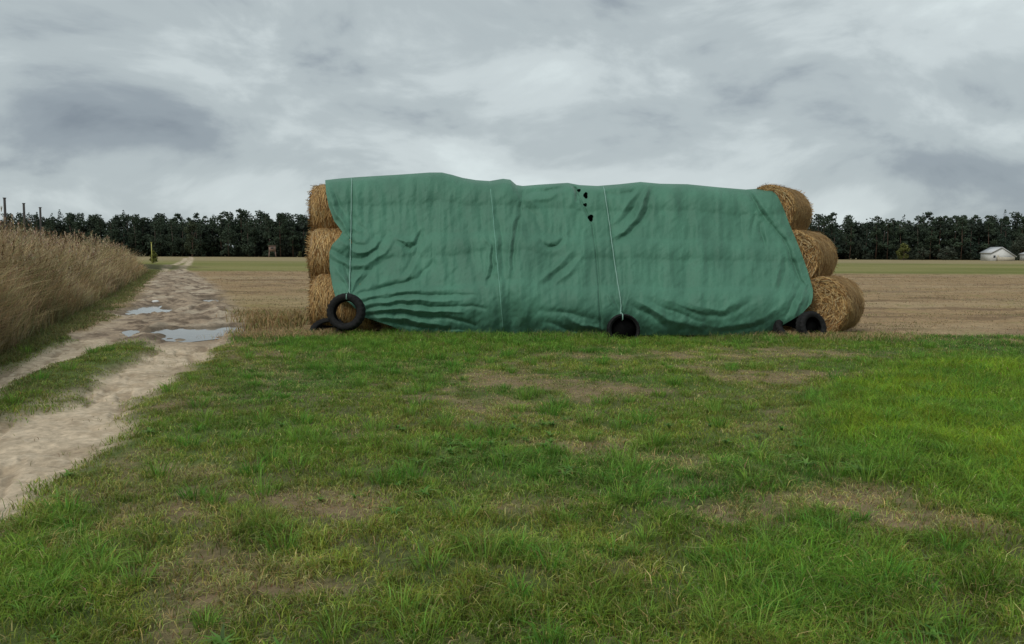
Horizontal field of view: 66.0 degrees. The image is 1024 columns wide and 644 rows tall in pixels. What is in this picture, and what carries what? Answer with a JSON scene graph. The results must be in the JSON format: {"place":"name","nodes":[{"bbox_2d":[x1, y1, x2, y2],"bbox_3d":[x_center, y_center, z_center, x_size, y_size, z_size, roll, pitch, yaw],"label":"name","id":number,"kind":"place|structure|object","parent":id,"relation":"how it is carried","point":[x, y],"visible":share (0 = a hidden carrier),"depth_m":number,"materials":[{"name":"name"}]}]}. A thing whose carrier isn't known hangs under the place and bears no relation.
{"place":"outdoors","nodes":[
{"label":"outdoors","id":0,"kind":"place"},
{"bbox_2d":[0,327,1023,643],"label":"meadow grass","id":1,"kind":"structure","parent":0,"point":[892,405],"depth_m":5.04,"materials":[{"name":"green plant"}]},
{"bbox_2d":[0,254,1023,643],"bbox_3d":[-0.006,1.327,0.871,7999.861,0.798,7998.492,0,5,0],"label":"ground","id":2,"kind":"structure","parent":0,"point":[184,286],"depth_m":7.65,"materials":[{"name":"brown soil"}]},
{"bbox_2d":[3,198,6,230],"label":"utility pole","id":3,"kind":"object","parent":2,"relation":"on","point":[4,206],"visible":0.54,"depth_m":91.17,"materials":[{"name":"brown wood"}]},
{"bbox_2d":[22,203,25,234],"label":"utility pole","id":4,"kind":"object","parent":2,"relation":"on","point":[24,219],"visible":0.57,"depth_m":99.14,"materials":[{"name":"brown wood"}]},
{"bbox_2d":[39,207,41,234],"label":"utility pole","id":5,"kind":"object","parent":2,"relation":"on","point":[40,217],"visible":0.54,"depth_m":107.12,"materials":[{"name":"brown wood"}]},
{"bbox_2d":[0,206,148,354],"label":"dry grass","id":6,"kind":"structure","parent":2,"relation":"on","point":[51,278],"depth_m":20.60,"materials":[{"name":"beige plant"}]},
{"bbox_2d":[0,269,168,415],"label":"verge grass","id":7,"kind":"structure","parent":2,"relation":"on","point":[59,327],"depth_m":16.89,"materials":[{"name":"green plant"}]},
{"bbox_2d":[125,305,171,314],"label":"puddle","id":8,"kind":"object","parent":2,"relation":"on","point":[150,309],"visible":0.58,"depth_m":22.78,"materials":[{"name":"grey liquid"}]},
{"bbox_2d":[149,251,158,262],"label":"shrub","id":9,"kind":"object","parent":2,"relation":"on","point":[154,257],"visible":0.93,"depth_m":115.46,"materials":[{"name":"green plant"}]},
{"bbox_2d":[122,326,249,341],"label":"puddle","id":10,"kind":"object","parent":2,"relation":"on","point":[191,335],"visible":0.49,"depth_m":16.50,"materials":[{"name":"grey liquid"}]},
{"bbox_2d":[183,221,198,256],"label":"deciduous tree","id":11,"kind":"object","parent":2,"relation":"on","point":[192,245],"visible":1,"depth_m":281.73,"materials":[{"name":"green plant"}]},
{"bbox_2d":[202,298,222,301],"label":"puddle","id":12,"kind":"object","parent":2,"relation":"on","point":[210,299],"visible":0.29,"depth_m":28.37,"materials":[{"name":"grey liquid"}]},
{"bbox_2d":[268,245,276,256],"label":"hunting hide","id":13,"kind":"object","parent":2,"relation":"on","point":[272,247],"visible":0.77,"depth_m":281.98,"materials":[{"name":"brown wood"}]},
{"bbox_2d":[309,318,342,335],"bbox_3d":[-3.610,0.184,15.425,0.689,0.229,0.687,-28,45,-23],"label":"tyre","id":14,"kind":"object","parent":2,"relation":"on","point":[317,324],"visible":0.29,"depth_m":15.52,"materials":[{"name":"rubber"}]},
{"bbox_2d":[305,273,379,331],"bbox_3d":[-3.391,-0.398,16.059,1.418,1.234,1.293,0,39,0],"label":"hay bale","id":15,"kind":"object","parent":2,"relation":"on","point":[321,292],"visible":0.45,"depth_m":15.55,"materials":[{"name":"plant"}]},
{"bbox_2d":[305,226,351,279],"bbox_3d":[-3.567,-1.342,16.541,1.418,1.328,1.238,0,30,-3],"label":"hay bale","id":16,"kind":"object","parent":15,"relation":"on","point":[320,242],"visible":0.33,"depth_m":16.03,"materials":[{"name":"plant"}]},
{"bbox_2d":[306,184,338,229],"bbox_3d":[-3.643,-2.360,17.155,1.418,1.234,1.293,0,31,2],"label":"hay bale","id":17,"kind":"object","parent":16,"relation":"on","point":[320,215],"visible":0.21,"depth_m":16.60,"materials":[{"name":"plant"}]},
{"bbox_2d":[376,322,400,331],"bbox_3d":[-2.069,-0.354,16.216,1.418,1.328,1.238,0,-36,0],"label":"hay bale","id":18,"kind":"object","parent":2,"relation":"on","point":[382,326],"visible":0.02,"depth_m":15.86,"materials":[{"name":"plant"}]},
{"bbox_2d":[0,208,1023,259],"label":"pine wood","id":19,"kind":"object","parent":2,"relation":"on","point":[244,235],"visible":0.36,"depth_m":297.52,"materials":[{"name":"green plant"}]},
{"bbox_2d":[65,270,1023,335],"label":"stubble","id":20,"kind":"object","parent":2,"relation":"on","point":[269,321],"visible":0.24,"depth_m":20.45,"materials":[{"name":"beige plant"}]},
{"bbox_2d":[196,326,956,342],"bbox_3d":[1.234,0.281,15.256,14.858,0.314,2.667,0,5,0],"label":"loose straw","id":21,"kind":"object","parent":2,"relation":"on","point":[278,332],"visible":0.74,"depth_m":15.03,"materials":[{"name":"beige plant"}]},
{"bbox_2d":[768,316,797,332],"bbox_3d":[5.079,-0.302,16.166,1.418,1.239,1.328,0,-26,0],"label":"hay bale","id":22,"kind":"object","parent":2,"relation":"on","point":[789,328],"visible":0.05,"depth_m":15.83,"materials":[{"name":"plant"}]},
{"bbox_2d":[325,172,812,335],"bbox_3d":[0.773,-1.534,17.025,10.351,3.321,3.818,0,5,0],"label":"tarpaulin","id":23,"kind":"object","parent":22,"relation":"on","point":[440,251],"visible":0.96,"depth_m":15.84,"materials":[{"name":"green plastic"}]},
{"bbox_2d":[346,178,351,299],"bbox_3d":[-3.246,-1.734,15.858,0.082,2.490,2.061,0,5,-8],"label":"rope","id":24,"kind":"object","parent":23,"relation":"hanging from","point":[350,239],"visible":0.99,"depth_m":15.99,"materials":[{"name":"fabric"}]},
{"bbox_2d":[327,293,365,330],"bbox_3d":[-3.165,-0.189,15.061,0.735,0.721,0.218,1,-3,6],"label":"tyre","id":25,"kind":"object","parent":24,"relation":"hanging from","point":[335,321],"visible":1,"depth_m":14.97,"materials":[{"name":"rubber"}]},
{"bbox_2d":[603,186,622,320],"bbox_3d":[2.039,-1.444,15.822,0.083,2.697,2.046,0,5,-5],"label":"rope","id":26,"kind":"object","parent":23,"relation":"hanging from","point":[613,255],"visible":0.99,"depth_m":15.86,"materials":[{"name":"fabric"}]},
{"bbox_2d":[607,314,639,338],"bbox_3d":[2.121,0.154,15.018,0.635,0.621,0.187,0,-5,-4],"label":"tyre","id":27,"kind":"object","parent":26,"relation":"hanging from","point":[628,326],"visible":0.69,"depth_m":15.03,"materials":[{"name":"rubber"}]},
{"bbox_2d":[773,317,796,336],"bbox_3d":[5.444,0.166,15.369,0.689,0.229,0.687,-1,45,-12],"label":"tyre","id":28,"kind":"object","parent":2,"relation":"on","point":[778,325],"visible":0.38,"depth_m":15.34,"materials":[{"name":"rubber"}]},
{"bbox_2d":[795,311,826,337],"bbox_3d":[5.781,0.104,15.243,0.634,0.632,0.210,-2,-9,-22],"label":"tyre","id":29,"kind":"object","parent":2,"relation":"on","point":[808,321],"visible":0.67,"depth_m":15.23,"materials":[{"name":"rubber"}]},
{"bbox_2d":[803,274,864,332],"bbox_3d":[6.514,-0.352,16.214,1.234,1.293,1.418,-30,-14,36],"label":"hay bale","id":30,"kind":"object","parent":2,"relation":"on","point":[837,304],"visible":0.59,"depth_m":15.66,"materials":[{"name":"plant"}]},
{"bbox_2d":[792,228,838,277],"bbox_3d":[6.141,-1.376,16.737,1.328,1.238,1.418,31,22,32],"label":"hay bale","id":31,"kind":"object","parent":30,"relation":"on","point":[818,249],"visible":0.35,"depth_m":16.13,"materials":[{"name":"plant"}]},
{"bbox_2d":[756,183,814,230],"bbox_3d":[5.752,-2.377,17.249,1.234,1.293,1.418,24,18,34],"label":"hay bale","id":32,"kind":"object","parent":31,"relation":"on","point":[797,205],"visible":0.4,"depth_m":16.68,"materials":[{"name":"plant"}]},
{"bbox_2d":[896,243,909,259],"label":"shrub","id":33,"kind":"object","parent":2,"relation":"on","point":[903,248],"visible":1,"depth_m":266.81,"materials":[{"name":"green plant"}]},
{"bbox_2d":[916,247,930,259],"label":"shrub","id":34,"kind":"object","parent":2,"relation":"on","point":[919,255],"visible":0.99,"depth_m":270.33,"materials":[{"name":"green plant"}]},
{"bbox_2d":[936,246,957,259],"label":"shrub","id":35,"kind":"object","parent":2,"relation":"on","point":[950,252],"visible":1,"depth_m":271.43,"materials":[{"name":"green plant"}]},
{"bbox_2d":[980,247,1016,260],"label":"barn","id":36,"kind":"structure","parent":2,"relation":"on","point":[996,254],"depth_m":258.20,"materials":[{"name":"white wood"}]},
{"bbox_2d":[1008,235,1023,260],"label":"deciduous tree","id":37,"kind":"object","parent":2,"relation":"on","point":[1019,244],"visible":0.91,"depth_m":274.26,"materials":[{"name":"green plant"}]},
{"bbox_2d":[1018,252,1023,260],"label":"shed","id":38,"kind":"structure","parent":2,"relation":"on","point":[1021,256],"depth_m":262.57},
{"bbox_2d":[0,0,1023,248],"label":"sky","id":39,"kind":"structure","parent":0,"point":[868,109],"materials":[{"name":"grey"}]}
]}

